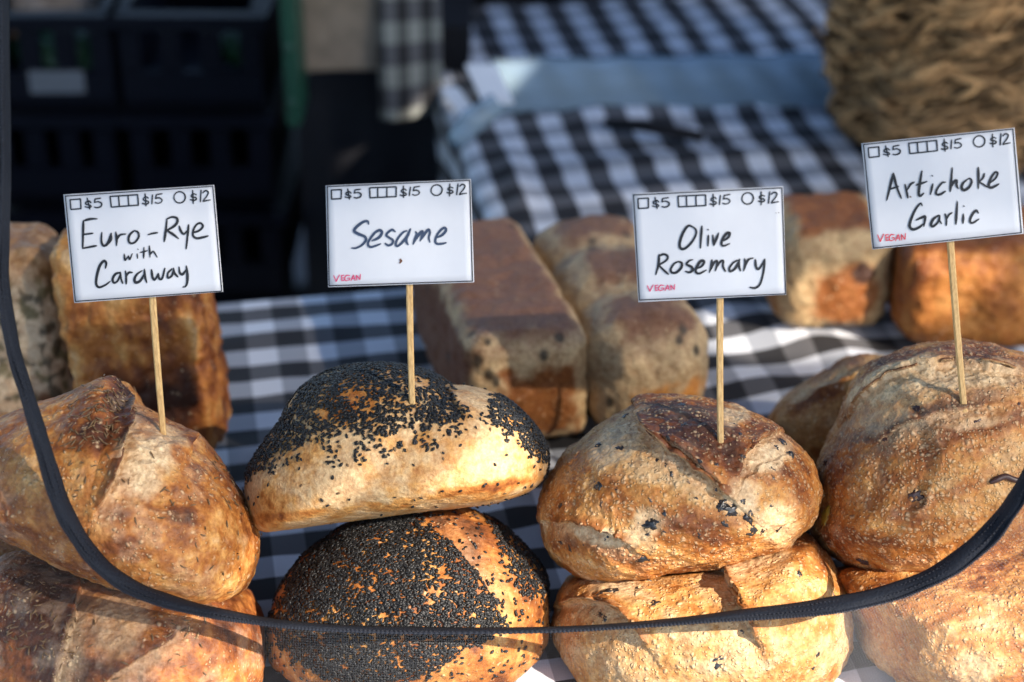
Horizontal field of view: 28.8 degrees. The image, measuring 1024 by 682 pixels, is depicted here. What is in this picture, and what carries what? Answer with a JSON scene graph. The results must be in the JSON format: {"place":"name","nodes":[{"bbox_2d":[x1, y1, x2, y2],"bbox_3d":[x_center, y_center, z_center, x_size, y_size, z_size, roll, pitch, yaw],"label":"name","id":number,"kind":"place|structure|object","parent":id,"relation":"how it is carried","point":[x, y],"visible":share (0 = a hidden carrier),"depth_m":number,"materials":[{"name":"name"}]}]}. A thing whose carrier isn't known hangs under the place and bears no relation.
{"place":"outdoors","nodes":[
{"label":"outdoors","id":0,"kind":"place"},
{"bbox_2d":[293,223,306,280],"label":"ground","id":1,"kind":"structure","parent":0,"point":[299,264],"depth_m":3.42,"materials":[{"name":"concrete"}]},
{"bbox_2d":[298,0,474,296],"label":"draped box","id":2,"kind":"object","parent":1,"relation":"on","point":[347,134],"visible":0.14,"depth_m":2.22,"materials":[{"name":"black fabric"}]},
{"bbox_2d":[303,0,377,71],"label":"hessian cloth","id":3,"kind":"object","parent":2,"relation":"hanging from","point":[340,35],"visible":0.89,"depth_m":2.11,"materials":[{"name":"beige fabric"}]},
{"bbox_3d":[0.394,-0.037,1.244,5.988,2.000,2.992,0,30,0],"label":"market canopy","id":4,"kind":"object","parent":1,"relation":"on","visible":0},
{"bbox_2d":[475,0,603,7],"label":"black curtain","id":5,"kind":"object","parent":4,"relation":"hanging from","point":[486,3],"depth_m":2.45,"materials":[{"name":"fabric"}]},
{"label":"trestle table","id":6,"kind":"object","parent":1,"relation":"on","visible":0},
{"bbox_2d":[22,289,1023,681],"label":"tablecloth","id":7,"kind":"object","parent":6,"relation":"on","point":[278,353],"visible":0.16,"depth_m":1.64,"materials":[{"name":"fabric"}]},
{"bbox_2d":[0,541,21,555],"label":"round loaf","id":8,"kind":"object","parent":7,"relation":"on","point":[5,547],"visible":0.12,"depth_m":1.36,"materials":[{"name":"brown food"}]},
{"bbox_2d":[0,222,73,413],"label":"pan loaf","id":9,"kind":"object","parent":7,"relation":"on","point":[43,347],"visible":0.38,"depth_m":1.48,"materials":[{"name":"beige food"}]},
{"bbox_2d":[0,550,266,681],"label":"round loaf","id":10,"kind":"object","parent":7,"relation":"on","point":[57,625],"visible":0.75,"depth_m":1.23,"materials":[{"name":"brown food"}]},
{"bbox_2d":[0,374,261,603],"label":"round loaf","id":11,"kind":"object","parent":10,"relation":"on","point":[153,506],"visible":0.88,"depth_m":1.22,"materials":[{"name":"brown food"}]},
{"bbox_2d":[63,185,222,434],"bbox_3d":[-0.226,-0.015,1.233,0.095,0.162,0.041,0,30,0],"label":"bread sign","id":12,"kind":"object","parent":11,"relation":"on","point":[152,244],"visible":1,"depth_m":1.22,"materials":[{"name":"paper"}]},
{"bbox_2d":[49,229,231,449],"bbox_3d":[-0.274,-0.002,1.479,0.118,0.189,0.092,0,30,0],"label":"pan loaf","id":13,"kind":"object","parent":7,"relation":"on","point":[108,337],"visible":0.41,"depth_m":1.45,"materials":[{"name":"brown food"}]},
{"bbox_2d":[265,507,551,681],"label":"round loaf","id":14,"kind":"object","parent":7,"relation":"on","point":[466,567],"visible":0.91,"depth_m":1.25,"materials":[{"name":"black food"}]},
{"bbox_2d":[243,361,550,531],"bbox_3d":[-0.075,0.073,1.317,0.202,0.143,0.174,0,30,0],"label":"round loaf","id":15,"kind":"object","parent":14,"relation":"on","point":[351,442],"visible":0.98,"depth_m":1.25,"materials":[{"name":"beige food"}]},
{"bbox_2d":[326,179,473,404],"bbox_3d":[-0.068,-0.026,1.226,0.090,0.146,0.037,0,30,0],"label":"bread sign","id":16,"kind":"object","parent":15,"relation":"on","point":[408,234],"visible":1,"depth_m":1.21,"materials":[{"name":"paper"}]},
{"bbox_2d":[413,217,587,437],"bbox_3d":[-0.013,-0.009,1.575,0.101,0.106,0.220,-8,31,-13],"label":"pan loaf","id":17,"kind":"object","parent":7,"relation":"on","point":[506,322],"visible":0.77,"depth_m":1.50,"materials":[{"name":"brown food"}]},
{"bbox_2d":[0,0,1023,681],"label":"cord","id":18,"kind":"object","parent":7,"relation":"on","point":[984,538],"visible":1,"depth_m":1.19,"materials":[{"name":"grey rubber"}]},
{"bbox_2d":[533,214,707,423],"bbox_3d":[0.082,-0.017,1.588,0.105,0.105,0.241,-8,31,-13],"label":"pan loaf","id":19,"kind":"object","parent":7,"relation":"on","point":[635,347],"visible":0.62,"depth_m":1.50,"materials":[{"name":"brown food"}]},
{"bbox_2d":[551,532,853,681],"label":"round loaf","id":20,"kind":"object","parent":7,"relation":"on","point":[802,649],"visible":0.75,"depth_m":1.25,"materials":[{"name":"beige food"}]},
{"bbox_2d":[536,393,822,581],"bbox_3d":[0.110,0.096,1.316,0.188,0.150,0.174,0,30,0],"label":"round loaf","id":21,"kind":"object","parent":20,"relation":"on","point":[647,486],"visible":0.98,"depth_m":1.25,"materials":[{"name":"brown food"}]},
{"bbox_2d":[632,186,785,442],"bbox_3d":[0.120,-0.012,1.218,0.095,0.163,0.041,0,30,0],"label":"bread sign","id":22,"kind":"object","parent":21,"relation":"on","point":[719,245],"visible":1,"depth_m":1.20,"materials":[{"name":"paper"}]},
{"bbox_2d":[768,353,882,464],"bbox_3d":[0.252,0.058,1.469,0.125,0.113,0.122,0,30,0],"label":"round loaf","id":23,"kind":"object","parent":7,"relation":"on","point":[804,415],"visible":0.38,"depth_m":1.43,"materials":[{"name":"brown food"}]},
{"bbox_2d":[766,191,893,327],"bbox_3d":[0.266,-0.068,1.683,0.106,0.099,0.104,0,30,0],"label":"pan loaf","id":24,"kind":"object","parent":7,"relation":"on","point":[838,270],"visible":0.77,"depth_m":1.64,"materials":[{"name":"brown food"}]},
{"bbox_2d":[837,553,1023,681],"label":"round loaf","id":25,"kind":"object","parent":7,"relation":"on","point":[852,580],"visible":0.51,"depth_m":1.24,"materials":[{"name":"brown food"}]},
{"bbox_2d":[810,338,1023,572],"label":"round loaf","id":26,"kind":"object","parent":25,"relation":"on","point":[919,470],"visible":0.85,"depth_m":1.26,"materials":[{"name":"brown food"}]},
{"bbox_2d":[861,128,1023,411],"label":"bread sign","id":27,"kind":"object","parent":26,"relation":"on","point":[949,189],"visible":1,"depth_m":1.21,"materials":[{"name":"paper"}]},
{"bbox_2d":[887,206,1023,346],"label":"pan loaf","id":28,"kind":"object","parent":7,"relation":"on","point":[990,278],"visible":0.58,"depth_m":1.61,"materials":[{"name":"brown food"}]},
{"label":"trestle table","id":29,"kind":"object","parent":1,"relation":"on","visible":0},
{"bbox_2d":[435,0,1023,247],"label":"tablecloth","id":30,"kind":"object","parent":29,"relation":"on","point":[532,174],"visible":0.3,"depth_m":2.03,"materials":[{"name":"fabric"}]},
{"bbox_2d":[279,0,307,126],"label":"post","id":31,"kind":"object","parent":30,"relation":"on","point":[293,52],"visible":1,"depth_m":2.05,"materials":[{"name":"plastic"}]},
{"bbox_2d":[376,0,441,120],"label":"checked cloth","id":32,"kind":"object","parent":30,"relation":"on","point":[409,48],"visible":0.99,"depth_m":2.12,"materials":[{"name":"fabric"}]},
{"bbox_2d":[440,51,838,148],"bbox_3d":[0.137,-0.285,2.074,0.493,0.079,0.201,-11,32,-18],"label":"plastic guard","id":33,"kind":"object","parent":30,"relation":"on","point":[556,83],"visible":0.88,"depth_m":2.08,"materials":[{"name":"clear plastic"}]},
{"bbox_2d":[603,118,703,142],"bbox_3d":[0.142,-0.214,2.003,0.103,0.016,0.014,10,31,16],"label":"utensil handle","id":34,"kind":"object","parent":30,"relation":"on","point":[655,128],"visible":1,"depth_m":2.00,"materials":[{"name":"black plastic"}]},
{"bbox_2d":[814,0,1023,170],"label":"raffia basket","id":35,"kind":"object","parent":30,"relation":"on","point":[906,69],"visible":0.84,"depth_m":1.89,"materials":[{"name":"beige wicker"}]},
{"bbox_2d":[292,281,307,297],"bbox_3d":[-0.331,0.041,2.518,0.176,0.113,0.282,1,30,1],"label":"plastic crate","id":36,"kind":"object","parent":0,"point":[300,289],"depth_m":2.60,"materials":[{"name":"black plastic"}]},
{"bbox_2d":[214,265,294,304],"bbox_3d":[-0.359,-0.065,2.464,0.176,0.113,0.282,-1,30,-1],"label":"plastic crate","id":37,"kind":"object","parent":36,"relation":"on","point":[289,292],"visible":0.06,"depth_m":2.33,"materials":[{"name":"black plastic"}]},
{"bbox_2d":[214,127,303,298],"bbox_3d":[-0.339,-0.164,2.400,0.176,0.113,0.282,1,30,1],"label":"plastic crate","id":38,"kind":"object","parent":37,"relation":"on","point":[258,244],"visible":0.39,"depth_m":2.30,"materials":[{"name":"black plastic"}]},
{"bbox_2d":[118,58,287,203],"bbox_3d":[-0.351,-0.269,2.346,0.176,0.113,0.282,-1,30,-1],"label":"plastic crate","id":39,"kind":"object","parent":38,"relation":"on","point":[234,157],"visible":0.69,"depth_m":2.24,"materials":[{"name":"black plastic"}]},
{"bbox_2d":[107,0,281,110],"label":"plastic crate","id":40,"kind":"object","parent":39,"relation":"on","point":[171,56],"visible":0.96,"depth_m":2.18,"materials":[{"name":"black plastic"}]},
{"bbox_2d":[221,31,241,66],"bbox_3d":[-0.306,-0.325,2.202,0.044,0.040,0.046,0,30,0],"label":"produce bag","id":41,"kind":"object","parent":40,"relation":"in","point":[231,51],"visible":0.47,"depth_m":2.19,"materials":[{"name":"plastic"}]},
{"bbox_3d":[-0.492,0.040,2.518,0.160,0.113,0.282,-1,30,-1],"label":"plastic crate","id":42,"kind":"object","parent":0,"visible":0},
{"bbox_3d":[-0.520,-0.065,2.464,0.160,0.113,0.282,1,30,1],"label":"plastic crate","id":43,"kind":"object","parent":42,"relation":"on","visible":0},
{"bbox_2d":[10,175,134,236],"bbox_3d":[-0.500,-0.164,2.400,0.160,0.113,0.282,-1,30,-1],"label":"plastic crate","id":44,"kind":"object","parent":43,"relation":"on","point":[52,216],"visible":0.07,"depth_m":2.25,"materials":[{"name":"black plastic"}]},
{"bbox_2d":[0,95,133,203],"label":"plastic crate","id":45,"kind":"object","parent":44,"relation":"on","point":[56,155],"visible":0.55,"depth_m":2.24,"materials":[{"name":"black plastic"}]},
{"bbox_2d":[9,0,123,110],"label":"plastic crate","id":46,"kind":"object","parent":45,"relation":"on","point":[68,83],"visible":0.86,"depth_m":2.17,"materials":[{"name":"plastic"}]},
{"bbox_2d":[10,30,91,68],"bbox_3d":[-0.504,-0.322,2.204,0.115,0.058,0.063,0,30,0],"label":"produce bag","id":47,"kind":"object","parent":46,"relation":"in","point":[83,49],"visible":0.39,"depth_m":2.18,"materials":[{"name":"green plastic"}]},
{"bbox_2d":[11,0,99,40],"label":"folded sack","id":48,"kind":"object","parent":46,"relation":"in","point":[55,5],"visible":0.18,"depth_m":2.27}
]}

